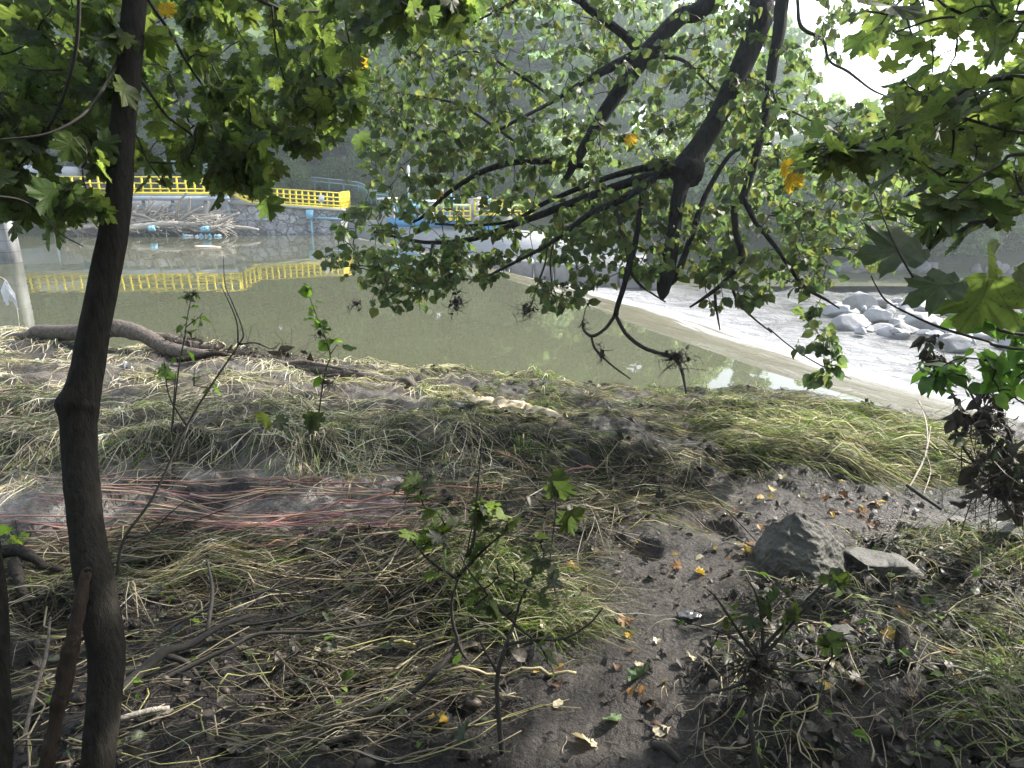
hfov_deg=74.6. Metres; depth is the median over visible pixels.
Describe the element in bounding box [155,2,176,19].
yellow leaf
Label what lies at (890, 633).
fallen leaf
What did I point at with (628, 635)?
fallen leaf
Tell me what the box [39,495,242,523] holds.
plant stem
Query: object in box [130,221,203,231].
drift log
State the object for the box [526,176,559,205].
bank shrub
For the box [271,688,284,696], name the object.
fallen leaf
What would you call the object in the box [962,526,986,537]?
stone
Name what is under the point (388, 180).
bank shrub
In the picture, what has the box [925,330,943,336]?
boulder
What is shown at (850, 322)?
boulder
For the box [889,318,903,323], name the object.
boulder
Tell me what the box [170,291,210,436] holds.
mud caked sapling
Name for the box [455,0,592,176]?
spruce tree
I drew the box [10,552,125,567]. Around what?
plant stem
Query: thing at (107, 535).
plant stem
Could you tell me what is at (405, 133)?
willow tree
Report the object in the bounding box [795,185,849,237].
bank shrub
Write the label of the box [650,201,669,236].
bank shrub
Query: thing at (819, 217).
bank shrub
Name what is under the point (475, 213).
yellow railing
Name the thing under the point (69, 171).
pipeline
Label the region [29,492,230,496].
plant stem
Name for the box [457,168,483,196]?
bank shrub
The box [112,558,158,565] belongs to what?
stick
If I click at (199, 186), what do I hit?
bank shrub
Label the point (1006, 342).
boulder
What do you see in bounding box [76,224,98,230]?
drift log
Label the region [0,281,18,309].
plastic shred
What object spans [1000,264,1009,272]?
boulder
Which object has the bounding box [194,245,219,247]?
floating board
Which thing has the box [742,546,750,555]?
fallen leaf
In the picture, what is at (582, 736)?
fallen leaf
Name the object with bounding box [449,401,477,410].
plastic scrap
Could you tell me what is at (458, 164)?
willow tree
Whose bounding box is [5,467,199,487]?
plant stem
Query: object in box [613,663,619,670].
fallen leaf
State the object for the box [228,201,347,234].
stone wall
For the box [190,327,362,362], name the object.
straw mat
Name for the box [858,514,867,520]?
fallen leaf
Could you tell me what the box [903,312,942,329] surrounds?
boulder
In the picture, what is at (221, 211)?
drift log
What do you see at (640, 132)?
willow tree
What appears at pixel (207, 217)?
drift log
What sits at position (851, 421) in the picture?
flattened grass
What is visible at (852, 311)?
boulder
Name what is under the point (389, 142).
willow tree
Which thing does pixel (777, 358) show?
weir water
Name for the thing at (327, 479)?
plant stem
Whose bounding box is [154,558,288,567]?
plant stem
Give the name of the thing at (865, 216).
bank shrub
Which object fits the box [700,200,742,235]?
bank shrub
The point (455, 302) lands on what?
debris clump
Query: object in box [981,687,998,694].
fallen leaf
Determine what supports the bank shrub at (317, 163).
on the hillside
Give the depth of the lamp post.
43.80 m
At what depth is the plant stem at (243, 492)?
3.74 m
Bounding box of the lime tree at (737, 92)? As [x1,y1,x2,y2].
[312,0,947,392]
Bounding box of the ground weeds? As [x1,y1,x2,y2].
[24,348,1023,767]
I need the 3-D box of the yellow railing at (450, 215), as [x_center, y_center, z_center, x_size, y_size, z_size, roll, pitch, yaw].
[-3.682,-10.170,39.923,2.489,0.924,0.124,0,16,0]
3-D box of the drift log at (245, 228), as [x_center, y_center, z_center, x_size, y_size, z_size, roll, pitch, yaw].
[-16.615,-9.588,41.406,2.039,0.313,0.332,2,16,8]
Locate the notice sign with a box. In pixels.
[319,195,324,201]
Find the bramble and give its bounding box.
[910,312,1023,410]
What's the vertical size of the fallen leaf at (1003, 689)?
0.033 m
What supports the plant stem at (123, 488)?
on the ground at (586, 710)
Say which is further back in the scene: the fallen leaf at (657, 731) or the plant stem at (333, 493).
the plant stem at (333, 493)
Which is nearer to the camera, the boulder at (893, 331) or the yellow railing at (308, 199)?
the boulder at (893, 331)
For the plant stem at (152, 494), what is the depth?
3.62 m
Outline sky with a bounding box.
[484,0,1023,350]
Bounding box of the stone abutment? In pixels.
[0,221,22,263]
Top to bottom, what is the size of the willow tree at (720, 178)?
7.322 m
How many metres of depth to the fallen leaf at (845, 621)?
2.50 m
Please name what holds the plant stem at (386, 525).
on the ground at (586, 710)
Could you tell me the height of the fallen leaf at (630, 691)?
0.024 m
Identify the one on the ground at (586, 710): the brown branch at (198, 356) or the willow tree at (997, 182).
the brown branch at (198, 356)
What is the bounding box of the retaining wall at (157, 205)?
[132,199,244,216]
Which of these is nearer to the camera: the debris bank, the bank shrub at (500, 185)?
the debris bank
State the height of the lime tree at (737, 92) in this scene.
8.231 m
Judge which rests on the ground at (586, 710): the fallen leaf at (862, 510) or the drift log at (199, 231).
the fallen leaf at (862, 510)
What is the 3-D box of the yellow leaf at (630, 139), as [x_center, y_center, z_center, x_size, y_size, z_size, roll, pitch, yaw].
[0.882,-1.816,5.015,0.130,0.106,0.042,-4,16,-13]
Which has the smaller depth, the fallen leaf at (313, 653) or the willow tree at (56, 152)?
the fallen leaf at (313, 653)
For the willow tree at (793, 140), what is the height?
6.362 m
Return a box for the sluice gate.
[377,193,511,244]
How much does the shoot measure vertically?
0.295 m
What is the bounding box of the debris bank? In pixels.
[71,230,213,235]
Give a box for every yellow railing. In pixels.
[36,176,208,194]
[233,193,251,202]
[252,188,340,208]
[339,191,350,208]
[429,205,470,220]
[474,200,530,215]
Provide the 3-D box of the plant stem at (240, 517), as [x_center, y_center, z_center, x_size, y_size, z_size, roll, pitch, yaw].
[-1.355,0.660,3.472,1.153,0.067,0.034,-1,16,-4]
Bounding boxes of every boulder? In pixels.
[752,511,852,589]
[821,304,849,316]
[831,313,870,330]
[834,263,842,271]
[842,261,866,271]
[842,291,878,310]
[846,310,859,313]
[854,327,866,334]
[863,308,892,322]
[865,325,873,332]
[872,323,892,331]
[875,297,891,307]
[876,326,895,337]
[885,306,899,310]
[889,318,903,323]
[889,318,905,324]
[889,328,901,334]
[891,297,902,302]
[893,322,918,334]
[893,329,909,339]
[895,331,910,337]
[896,262,905,270]
[898,300,925,311]
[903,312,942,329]
[916,261,930,273]
[916,329,930,335]
[924,321,945,332]
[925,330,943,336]
[929,262,938,268]
[936,333,952,343]
[941,334,973,352]
[971,264,982,272]
[973,332,993,341]
[994,337,1023,350]
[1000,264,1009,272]
[1006,267,1014,273]
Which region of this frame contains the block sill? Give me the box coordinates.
[465,255,657,290]
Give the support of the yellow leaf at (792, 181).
hanging from the maple tree at (954, 124)
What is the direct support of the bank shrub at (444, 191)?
on the hillside
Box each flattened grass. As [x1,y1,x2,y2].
[0,325,521,506]
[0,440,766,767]
[408,362,826,505]
[641,503,1023,767]
[677,389,1023,501]
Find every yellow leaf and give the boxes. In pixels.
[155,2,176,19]
[356,56,367,69]
[624,133,638,147]
[779,159,793,178]
[783,173,806,194]
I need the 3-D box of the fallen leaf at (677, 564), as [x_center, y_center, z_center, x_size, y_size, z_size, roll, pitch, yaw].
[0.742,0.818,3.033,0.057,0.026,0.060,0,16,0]
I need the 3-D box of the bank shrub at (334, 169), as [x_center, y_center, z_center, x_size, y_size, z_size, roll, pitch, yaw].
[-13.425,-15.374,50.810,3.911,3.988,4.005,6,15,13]
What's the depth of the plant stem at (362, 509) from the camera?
3.56 m
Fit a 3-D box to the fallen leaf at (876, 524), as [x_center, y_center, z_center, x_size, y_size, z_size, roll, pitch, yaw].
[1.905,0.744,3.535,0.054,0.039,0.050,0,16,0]
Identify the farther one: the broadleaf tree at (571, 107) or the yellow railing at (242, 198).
the broadleaf tree at (571, 107)
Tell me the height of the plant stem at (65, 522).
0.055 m
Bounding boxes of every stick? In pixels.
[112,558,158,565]
[120,706,169,721]
[148,708,173,726]
[310,732,361,751]
[311,723,339,749]
[651,740,681,762]
[693,477,755,540]
[722,536,754,546]
[905,484,942,509]
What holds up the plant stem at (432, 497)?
on the ground at (586, 710)
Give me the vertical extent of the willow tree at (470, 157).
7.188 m
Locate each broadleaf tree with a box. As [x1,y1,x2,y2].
[136,87,175,150]
[143,0,322,136]
[278,106,342,165]
[283,0,344,165]
[316,2,383,150]
[321,20,415,168]
[374,21,492,134]
[381,46,435,76]
[400,113,428,175]
[456,6,544,112]
[488,0,585,127]
[503,1,597,139]
[559,0,678,144]
[570,0,626,129]
[605,0,713,138]
[643,8,698,140]
[657,12,734,129]
[693,30,761,110]
[753,14,822,145]
[779,45,817,124]
[798,83,823,135]
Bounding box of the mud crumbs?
[11,381,1023,767]
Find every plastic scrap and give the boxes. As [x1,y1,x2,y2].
[124,361,131,368]
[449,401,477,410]
[676,609,701,620]
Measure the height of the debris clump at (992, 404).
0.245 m
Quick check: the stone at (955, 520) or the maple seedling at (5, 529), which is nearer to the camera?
the maple seedling at (5, 529)
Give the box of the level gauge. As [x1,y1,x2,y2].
[306,210,341,234]
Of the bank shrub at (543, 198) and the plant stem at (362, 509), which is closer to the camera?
the plant stem at (362, 509)
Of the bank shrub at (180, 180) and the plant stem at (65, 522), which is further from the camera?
the bank shrub at (180, 180)
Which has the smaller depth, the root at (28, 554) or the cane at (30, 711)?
the cane at (30, 711)
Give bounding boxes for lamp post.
[407,165,409,192]
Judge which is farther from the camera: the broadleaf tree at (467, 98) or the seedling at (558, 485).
the broadleaf tree at (467, 98)
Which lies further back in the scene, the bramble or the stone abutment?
the stone abutment
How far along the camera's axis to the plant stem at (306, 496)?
3.69 m
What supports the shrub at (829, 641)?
on the ground at (586, 710)
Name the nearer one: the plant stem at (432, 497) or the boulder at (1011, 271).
the plant stem at (432, 497)
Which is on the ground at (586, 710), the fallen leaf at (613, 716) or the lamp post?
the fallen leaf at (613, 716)
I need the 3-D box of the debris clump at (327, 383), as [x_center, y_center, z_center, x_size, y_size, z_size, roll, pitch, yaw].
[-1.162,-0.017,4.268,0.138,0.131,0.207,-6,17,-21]
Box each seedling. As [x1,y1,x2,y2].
[0,520,29,544]
[352,448,523,729]
[460,532,602,754]
[542,468,586,604]
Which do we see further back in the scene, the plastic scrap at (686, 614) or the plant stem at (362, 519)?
the plant stem at (362, 519)
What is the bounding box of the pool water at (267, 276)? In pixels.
[0,233,883,405]
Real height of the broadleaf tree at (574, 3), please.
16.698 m
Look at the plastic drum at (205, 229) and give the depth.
40.36 m
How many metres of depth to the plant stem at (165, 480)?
3.83 m
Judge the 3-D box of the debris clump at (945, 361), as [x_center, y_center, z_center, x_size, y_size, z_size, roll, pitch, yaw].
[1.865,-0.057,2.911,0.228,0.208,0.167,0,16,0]
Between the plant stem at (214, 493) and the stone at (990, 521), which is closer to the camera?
the stone at (990, 521)
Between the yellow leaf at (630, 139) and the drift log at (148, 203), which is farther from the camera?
the drift log at (148, 203)
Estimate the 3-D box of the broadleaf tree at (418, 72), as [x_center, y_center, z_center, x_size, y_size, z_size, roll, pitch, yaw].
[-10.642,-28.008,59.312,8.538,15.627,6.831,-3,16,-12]
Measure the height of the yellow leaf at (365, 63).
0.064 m
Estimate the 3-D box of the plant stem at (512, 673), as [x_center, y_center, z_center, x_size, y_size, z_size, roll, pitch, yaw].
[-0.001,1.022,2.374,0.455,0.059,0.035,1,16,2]
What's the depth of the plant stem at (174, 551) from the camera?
3.19 m
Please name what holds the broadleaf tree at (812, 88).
on the hillside
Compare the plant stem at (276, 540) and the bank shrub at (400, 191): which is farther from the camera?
the bank shrub at (400, 191)
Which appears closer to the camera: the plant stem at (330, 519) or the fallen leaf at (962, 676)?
the fallen leaf at (962, 676)
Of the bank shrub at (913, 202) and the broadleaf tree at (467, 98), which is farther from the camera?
the broadleaf tree at (467, 98)
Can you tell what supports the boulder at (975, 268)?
on the hillside
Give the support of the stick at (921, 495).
on the ground at (586, 710)
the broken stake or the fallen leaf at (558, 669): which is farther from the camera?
the fallen leaf at (558, 669)
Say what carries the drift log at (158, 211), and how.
on the driftwood debris
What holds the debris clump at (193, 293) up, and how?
attached to the mud caked sapling at (179, 328)
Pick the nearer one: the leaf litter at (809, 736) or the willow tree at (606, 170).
the leaf litter at (809, 736)
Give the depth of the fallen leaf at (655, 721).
2.13 m
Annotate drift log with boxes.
[4,319,416,389]
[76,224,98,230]
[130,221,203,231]
[132,213,155,221]
[132,217,167,221]
[134,220,159,222]
[143,196,151,210]
[145,212,174,222]
[151,205,163,217]
[174,192,186,215]
[179,206,202,218]
[182,226,214,232]
[184,214,212,220]
[187,197,190,212]
[198,214,220,220]
[199,209,237,216]
[212,212,239,224]
[227,226,258,230]
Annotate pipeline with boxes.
[23,165,80,179]
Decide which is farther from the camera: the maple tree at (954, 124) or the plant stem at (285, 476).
the plant stem at (285, 476)
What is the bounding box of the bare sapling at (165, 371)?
[115,256,279,579]
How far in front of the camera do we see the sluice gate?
40.36 m
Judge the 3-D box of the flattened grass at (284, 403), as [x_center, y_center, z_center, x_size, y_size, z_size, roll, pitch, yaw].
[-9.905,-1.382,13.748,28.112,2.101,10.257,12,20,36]
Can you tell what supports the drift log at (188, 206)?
on the driftwood debris
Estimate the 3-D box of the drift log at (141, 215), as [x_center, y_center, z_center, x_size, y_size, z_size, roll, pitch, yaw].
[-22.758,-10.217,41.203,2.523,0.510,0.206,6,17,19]
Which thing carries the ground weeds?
on the ground at (586, 710)
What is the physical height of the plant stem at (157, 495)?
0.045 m
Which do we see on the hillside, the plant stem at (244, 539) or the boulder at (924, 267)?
the boulder at (924, 267)
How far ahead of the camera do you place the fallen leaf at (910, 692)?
2.15 m
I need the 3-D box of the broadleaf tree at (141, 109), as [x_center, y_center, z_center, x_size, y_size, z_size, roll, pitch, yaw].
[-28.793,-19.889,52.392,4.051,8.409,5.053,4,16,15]
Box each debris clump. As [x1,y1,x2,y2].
[183,289,200,301]
[312,325,330,340]
[317,372,341,392]
[347,298,363,315]
[442,288,468,318]
[507,300,550,325]
[577,318,588,334]
[586,342,613,364]
[655,342,709,379]
[713,628,796,721]
[914,433,1023,548]
[916,351,970,391]
[917,393,1023,464]
[981,392,1023,430]
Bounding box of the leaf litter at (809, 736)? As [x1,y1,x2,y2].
[9,352,1023,767]
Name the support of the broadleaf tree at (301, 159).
on the hillside
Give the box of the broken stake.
[37,567,91,767]
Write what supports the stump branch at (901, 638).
on the ground at (586, 710)
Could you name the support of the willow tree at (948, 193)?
on the hillside
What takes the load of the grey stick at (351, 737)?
on the ground at (586, 710)
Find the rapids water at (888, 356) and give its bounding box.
[553,263,1023,410]
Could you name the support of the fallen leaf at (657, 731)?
on the ground at (586, 710)
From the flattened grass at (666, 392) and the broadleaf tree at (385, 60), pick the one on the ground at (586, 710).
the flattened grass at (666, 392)
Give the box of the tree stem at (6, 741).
[0,541,13,767]
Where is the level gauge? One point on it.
(310, 214)
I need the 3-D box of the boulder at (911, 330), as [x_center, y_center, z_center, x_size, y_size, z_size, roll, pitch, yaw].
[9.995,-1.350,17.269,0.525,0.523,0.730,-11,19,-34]
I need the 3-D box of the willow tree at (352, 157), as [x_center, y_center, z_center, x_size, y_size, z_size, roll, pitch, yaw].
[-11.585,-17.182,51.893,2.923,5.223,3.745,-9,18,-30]
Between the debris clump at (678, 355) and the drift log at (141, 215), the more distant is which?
the drift log at (141, 215)
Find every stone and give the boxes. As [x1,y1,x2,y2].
[829,624,866,650]
[844,546,926,583]
[947,515,967,527]
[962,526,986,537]
[980,519,1001,525]
[987,522,1022,545]
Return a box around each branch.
[122,613,253,698]
[164,654,201,682]
[176,351,230,362]
[205,559,213,631]
[894,625,913,669]
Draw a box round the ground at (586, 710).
[0,328,1023,767]
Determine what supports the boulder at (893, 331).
on the boulder at (904, 334)
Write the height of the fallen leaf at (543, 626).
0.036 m
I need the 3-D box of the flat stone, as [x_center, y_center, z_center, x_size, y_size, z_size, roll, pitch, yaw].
[1.667,0.823,3.047,0.358,0.131,0.222,0,16,0]
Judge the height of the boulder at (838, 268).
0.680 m
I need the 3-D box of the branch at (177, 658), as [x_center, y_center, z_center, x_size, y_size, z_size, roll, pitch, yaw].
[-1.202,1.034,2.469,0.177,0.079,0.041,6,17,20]
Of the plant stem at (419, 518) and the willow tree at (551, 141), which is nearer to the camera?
the plant stem at (419, 518)
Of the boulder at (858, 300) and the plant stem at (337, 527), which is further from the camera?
the boulder at (858, 300)
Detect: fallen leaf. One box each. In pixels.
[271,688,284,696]
[311,646,322,660]
[428,711,447,730]
[540,619,554,634]
[552,678,562,686]
[553,666,564,671]
[553,699,562,707]
[572,732,596,746]
[574,621,585,628]
[602,713,620,720]
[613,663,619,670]
[618,614,632,626]
[625,631,633,639]
[627,662,647,681]
[627,686,633,695]
[634,660,643,665]
[637,685,645,696]
[646,701,653,707]
[651,719,662,725]
[653,637,660,643]
[653,724,669,736]
[670,559,681,568]
[696,566,704,574]
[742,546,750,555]
[778,474,787,478]
[803,742,817,751]
[817,680,833,689]
[821,494,828,499]
[838,619,850,623]
[839,488,848,498]
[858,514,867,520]
[859,506,868,512]
[868,521,879,530]
[880,626,895,638]
[894,605,910,616]
[907,688,917,700]
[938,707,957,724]
[953,671,968,677]
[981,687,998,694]
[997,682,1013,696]
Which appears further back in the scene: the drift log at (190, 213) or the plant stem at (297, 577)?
the drift log at (190, 213)
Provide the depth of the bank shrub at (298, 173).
46.87 m
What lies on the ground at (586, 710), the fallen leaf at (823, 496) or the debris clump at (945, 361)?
the fallen leaf at (823, 496)
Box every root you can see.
[1,543,71,575]
[7,557,44,639]
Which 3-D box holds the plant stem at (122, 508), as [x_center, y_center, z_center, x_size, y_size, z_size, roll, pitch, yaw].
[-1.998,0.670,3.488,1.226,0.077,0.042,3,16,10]
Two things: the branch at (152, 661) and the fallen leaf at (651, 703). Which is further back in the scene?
the branch at (152, 661)
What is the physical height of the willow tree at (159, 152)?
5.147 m
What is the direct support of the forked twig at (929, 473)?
on the ground at (586, 710)
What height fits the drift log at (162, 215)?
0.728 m
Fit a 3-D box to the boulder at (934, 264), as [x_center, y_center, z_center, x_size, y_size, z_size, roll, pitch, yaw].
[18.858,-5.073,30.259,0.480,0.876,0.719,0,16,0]
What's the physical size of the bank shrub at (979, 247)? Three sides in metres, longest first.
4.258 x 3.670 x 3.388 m
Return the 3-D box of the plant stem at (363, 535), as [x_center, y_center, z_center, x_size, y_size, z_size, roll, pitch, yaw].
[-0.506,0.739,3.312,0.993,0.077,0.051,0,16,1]
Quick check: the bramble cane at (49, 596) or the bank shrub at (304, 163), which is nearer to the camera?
the bramble cane at (49, 596)
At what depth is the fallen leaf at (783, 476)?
4.01 m
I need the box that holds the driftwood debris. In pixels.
[65,204,241,236]
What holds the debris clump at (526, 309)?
attached to the lime tree at (737, 92)
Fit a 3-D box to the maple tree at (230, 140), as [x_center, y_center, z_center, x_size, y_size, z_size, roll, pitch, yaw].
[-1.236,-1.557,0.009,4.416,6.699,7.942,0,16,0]
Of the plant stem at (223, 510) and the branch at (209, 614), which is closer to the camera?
the branch at (209, 614)
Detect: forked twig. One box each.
[907,401,927,488]
[923,454,930,493]
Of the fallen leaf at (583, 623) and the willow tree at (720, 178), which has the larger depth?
the willow tree at (720, 178)
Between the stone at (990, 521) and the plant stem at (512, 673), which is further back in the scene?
the stone at (990, 521)
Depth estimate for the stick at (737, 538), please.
3.26 m
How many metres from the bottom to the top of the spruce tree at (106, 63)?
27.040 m
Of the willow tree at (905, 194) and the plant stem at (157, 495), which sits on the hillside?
the willow tree at (905, 194)
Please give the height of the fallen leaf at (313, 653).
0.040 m
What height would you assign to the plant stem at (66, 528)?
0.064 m
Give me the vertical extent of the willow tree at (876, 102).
7.193 m
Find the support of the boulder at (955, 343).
in the rapids water at (888, 356)
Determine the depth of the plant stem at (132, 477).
3.95 m
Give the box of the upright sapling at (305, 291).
[298,283,356,435]
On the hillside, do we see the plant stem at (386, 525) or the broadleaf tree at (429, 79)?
the broadleaf tree at (429, 79)
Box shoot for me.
[253,409,325,443]
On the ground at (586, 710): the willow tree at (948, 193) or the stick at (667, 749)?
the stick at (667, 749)
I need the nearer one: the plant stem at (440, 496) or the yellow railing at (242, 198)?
the plant stem at (440, 496)
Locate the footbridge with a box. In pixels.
[54,194,239,235]
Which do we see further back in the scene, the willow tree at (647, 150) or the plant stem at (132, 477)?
the willow tree at (647, 150)
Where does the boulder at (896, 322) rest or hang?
in the rapids water at (888, 356)
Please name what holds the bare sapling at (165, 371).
on the ground at (586, 710)
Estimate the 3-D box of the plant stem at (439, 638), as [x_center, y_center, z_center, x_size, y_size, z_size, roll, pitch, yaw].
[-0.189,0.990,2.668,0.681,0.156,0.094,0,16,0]
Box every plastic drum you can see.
[148,225,155,231]
[200,226,210,231]
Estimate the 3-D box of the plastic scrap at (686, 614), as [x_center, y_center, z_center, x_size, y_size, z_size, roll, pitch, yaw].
[0.710,0.931,2.697,0.096,0.030,0.082,9,18,30]
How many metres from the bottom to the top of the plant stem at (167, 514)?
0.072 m
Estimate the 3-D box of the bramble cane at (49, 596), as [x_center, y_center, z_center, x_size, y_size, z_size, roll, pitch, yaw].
[-1.168,0.915,2.914,2.113,0.080,0.060,0,16,-1]
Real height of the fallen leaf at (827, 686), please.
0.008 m
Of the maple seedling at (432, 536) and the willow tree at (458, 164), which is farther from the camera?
the willow tree at (458, 164)
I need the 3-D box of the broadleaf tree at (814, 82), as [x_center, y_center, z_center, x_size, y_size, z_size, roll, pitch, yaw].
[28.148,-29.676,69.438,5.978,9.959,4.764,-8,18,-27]
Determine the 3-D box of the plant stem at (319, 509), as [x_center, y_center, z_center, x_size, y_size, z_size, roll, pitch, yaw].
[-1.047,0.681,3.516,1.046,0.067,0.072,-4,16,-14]
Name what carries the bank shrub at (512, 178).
on the hillside
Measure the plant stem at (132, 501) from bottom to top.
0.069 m
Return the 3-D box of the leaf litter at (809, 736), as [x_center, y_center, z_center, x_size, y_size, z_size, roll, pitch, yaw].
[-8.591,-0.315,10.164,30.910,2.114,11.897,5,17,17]
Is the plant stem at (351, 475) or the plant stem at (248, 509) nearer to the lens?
the plant stem at (248, 509)
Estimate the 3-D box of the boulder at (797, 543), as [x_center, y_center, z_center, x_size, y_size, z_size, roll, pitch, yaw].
[1.317,0.751,3.055,0.435,0.355,0.446,0,16,0]
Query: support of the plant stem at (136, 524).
on the ground at (586, 710)
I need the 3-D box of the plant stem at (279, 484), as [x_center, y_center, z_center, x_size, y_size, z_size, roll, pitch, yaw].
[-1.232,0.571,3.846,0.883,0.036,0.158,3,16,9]
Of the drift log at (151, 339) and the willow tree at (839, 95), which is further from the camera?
the willow tree at (839, 95)
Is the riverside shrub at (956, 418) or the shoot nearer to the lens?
the riverside shrub at (956, 418)
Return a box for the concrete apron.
[349,219,645,297]
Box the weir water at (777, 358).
[333,234,1023,421]
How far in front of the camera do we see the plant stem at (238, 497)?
3.62 m
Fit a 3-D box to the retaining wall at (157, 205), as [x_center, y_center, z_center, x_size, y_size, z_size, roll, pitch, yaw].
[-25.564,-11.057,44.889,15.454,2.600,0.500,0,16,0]
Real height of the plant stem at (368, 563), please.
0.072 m
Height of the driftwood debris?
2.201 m
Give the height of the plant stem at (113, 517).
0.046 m
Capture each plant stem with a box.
[0,469,260,479]
[0,497,63,514]
[0,515,256,522]
[0,516,211,523]
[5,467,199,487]
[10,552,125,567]
[11,520,142,530]
[15,528,68,540]
[18,521,147,532]
[24,524,229,531]
[26,519,192,546]
[27,524,207,537]
[28,497,236,528]
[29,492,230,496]
[37,484,209,498]
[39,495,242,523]
[40,492,249,523]
[46,520,230,540]
[50,486,233,515]
[101,484,186,486]
[101,486,202,505]
[101,489,234,511]
[107,491,272,537]
[108,539,296,545]
[108,546,265,566]
[114,513,240,527]
[117,500,301,513]
[121,479,219,486]
[127,535,300,574]
[134,502,346,523]
[134,508,360,517]
[139,488,375,519]
[143,512,394,516]
[145,517,324,540]
[148,479,304,493]
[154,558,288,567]
[171,523,410,527]
[174,491,295,504]
[177,472,407,482]
[180,477,334,484]
[190,487,289,498]
[192,557,387,579]
[207,512,418,515]
[207,523,389,527]
[210,480,306,495]
[210,509,401,525]
[214,500,411,533]
[218,480,362,492]
[230,494,469,501]
[232,487,440,493]
[237,475,395,483]
[250,476,439,487]
[251,529,401,533]
[252,484,501,527]
[252,519,452,531]
[260,475,496,487]
[264,518,466,540]
[267,492,413,496]
[268,516,420,546]
[272,477,393,492]
[277,471,438,486]
[277,502,453,518]
[298,517,517,524]
[308,530,472,541]
[316,497,492,504]
[319,524,518,530]
[328,501,448,515]
[329,488,471,506]
[335,552,425,567]
[351,490,586,507]
[353,515,557,527]
[356,489,576,498]
[377,619,547,645]
[447,665,575,677]
[492,451,595,476]
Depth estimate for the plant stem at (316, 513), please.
3.48 m
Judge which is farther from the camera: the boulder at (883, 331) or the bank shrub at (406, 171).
the bank shrub at (406, 171)
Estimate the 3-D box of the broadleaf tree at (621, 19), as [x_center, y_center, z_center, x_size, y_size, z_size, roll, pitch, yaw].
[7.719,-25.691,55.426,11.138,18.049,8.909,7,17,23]
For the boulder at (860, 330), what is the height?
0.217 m
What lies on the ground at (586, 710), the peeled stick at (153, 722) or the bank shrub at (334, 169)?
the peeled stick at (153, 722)
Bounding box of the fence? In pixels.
[163,160,388,207]
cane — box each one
[9,587,450,605]
[18,616,51,754]
[123,528,470,702]
[126,499,409,661]
[203,512,422,627]
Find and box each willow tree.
[49,124,84,175]
[154,107,178,156]
[267,145,288,158]
[342,128,370,173]
[360,122,404,188]
[378,112,413,168]
[412,137,460,195]
[446,134,465,178]
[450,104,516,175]
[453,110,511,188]
[519,109,589,189]
[549,145,602,222]
[589,155,622,201]
[598,132,621,168]
[608,143,638,188]
[614,127,677,178]
[636,128,664,150]
[647,128,709,213]
[671,135,691,149]
[690,107,757,218]
[708,137,770,195]
[758,110,859,239]
[798,90,878,194]
[825,93,884,191]
[872,176,910,202]
[879,177,951,207]
[911,177,953,196]
[952,138,1023,226]
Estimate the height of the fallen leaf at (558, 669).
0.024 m
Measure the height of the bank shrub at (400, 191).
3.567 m
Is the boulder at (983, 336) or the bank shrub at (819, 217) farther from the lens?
the bank shrub at (819, 217)
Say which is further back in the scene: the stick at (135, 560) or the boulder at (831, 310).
the boulder at (831, 310)
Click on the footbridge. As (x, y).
(172, 198)
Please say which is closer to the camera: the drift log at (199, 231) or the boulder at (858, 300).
the boulder at (858, 300)
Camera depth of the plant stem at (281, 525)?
3.41 m
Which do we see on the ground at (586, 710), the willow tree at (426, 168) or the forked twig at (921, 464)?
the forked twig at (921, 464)
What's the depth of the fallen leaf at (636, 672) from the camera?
2.32 m
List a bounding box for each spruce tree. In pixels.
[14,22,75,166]
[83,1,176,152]
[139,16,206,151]
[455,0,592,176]
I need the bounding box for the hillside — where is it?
[17,105,1023,285]
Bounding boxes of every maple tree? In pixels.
[0,0,493,767]
[781,0,1023,350]
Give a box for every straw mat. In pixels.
[134,315,276,358]
[157,325,209,352]
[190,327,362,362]
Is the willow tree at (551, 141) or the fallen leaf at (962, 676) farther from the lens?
the willow tree at (551, 141)
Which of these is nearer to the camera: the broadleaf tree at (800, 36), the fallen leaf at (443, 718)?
the fallen leaf at (443, 718)
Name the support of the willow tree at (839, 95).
on the hillside
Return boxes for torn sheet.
[464,392,567,418]
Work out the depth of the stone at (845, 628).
2.37 m
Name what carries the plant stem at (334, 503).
on the ground at (586, 710)
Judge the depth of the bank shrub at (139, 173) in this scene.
50.03 m
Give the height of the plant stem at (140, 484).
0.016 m
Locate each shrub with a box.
[134,167,150,191]
[142,167,181,191]
[164,158,186,185]
[184,172,209,191]
[273,151,313,200]
[293,160,317,189]
[308,153,353,193]
[312,161,325,188]
[330,170,357,197]
[343,167,381,201]
[364,158,386,189]
[375,163,405,196]
[388,177,423,209]
[398,164,410,184]
[426,185,460,209]
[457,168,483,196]
[479,169,510,199]
[503,174,535,212]
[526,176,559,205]
[528,190,555,212]
[624,189,666,244]
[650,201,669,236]
[674,567,855,767]
[681,182,721,244]
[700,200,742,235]
[727,183,779,243]
[742,189,787,241]
[774,193,835,246]
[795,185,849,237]
[818,184,896,255]
[849,197,889,244]
[891,216,914,236]
[903,197,950,247]
[909,334,1023,525]
[912,230,968,254]
[921,192,1004,259]
[971,216,1015,243]
[979,214,1023,250]
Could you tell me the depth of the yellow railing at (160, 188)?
41.77 m
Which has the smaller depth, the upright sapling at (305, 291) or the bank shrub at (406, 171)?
the upright sapling at (305, 291)
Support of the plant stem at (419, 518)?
on the ground at (586, 710)

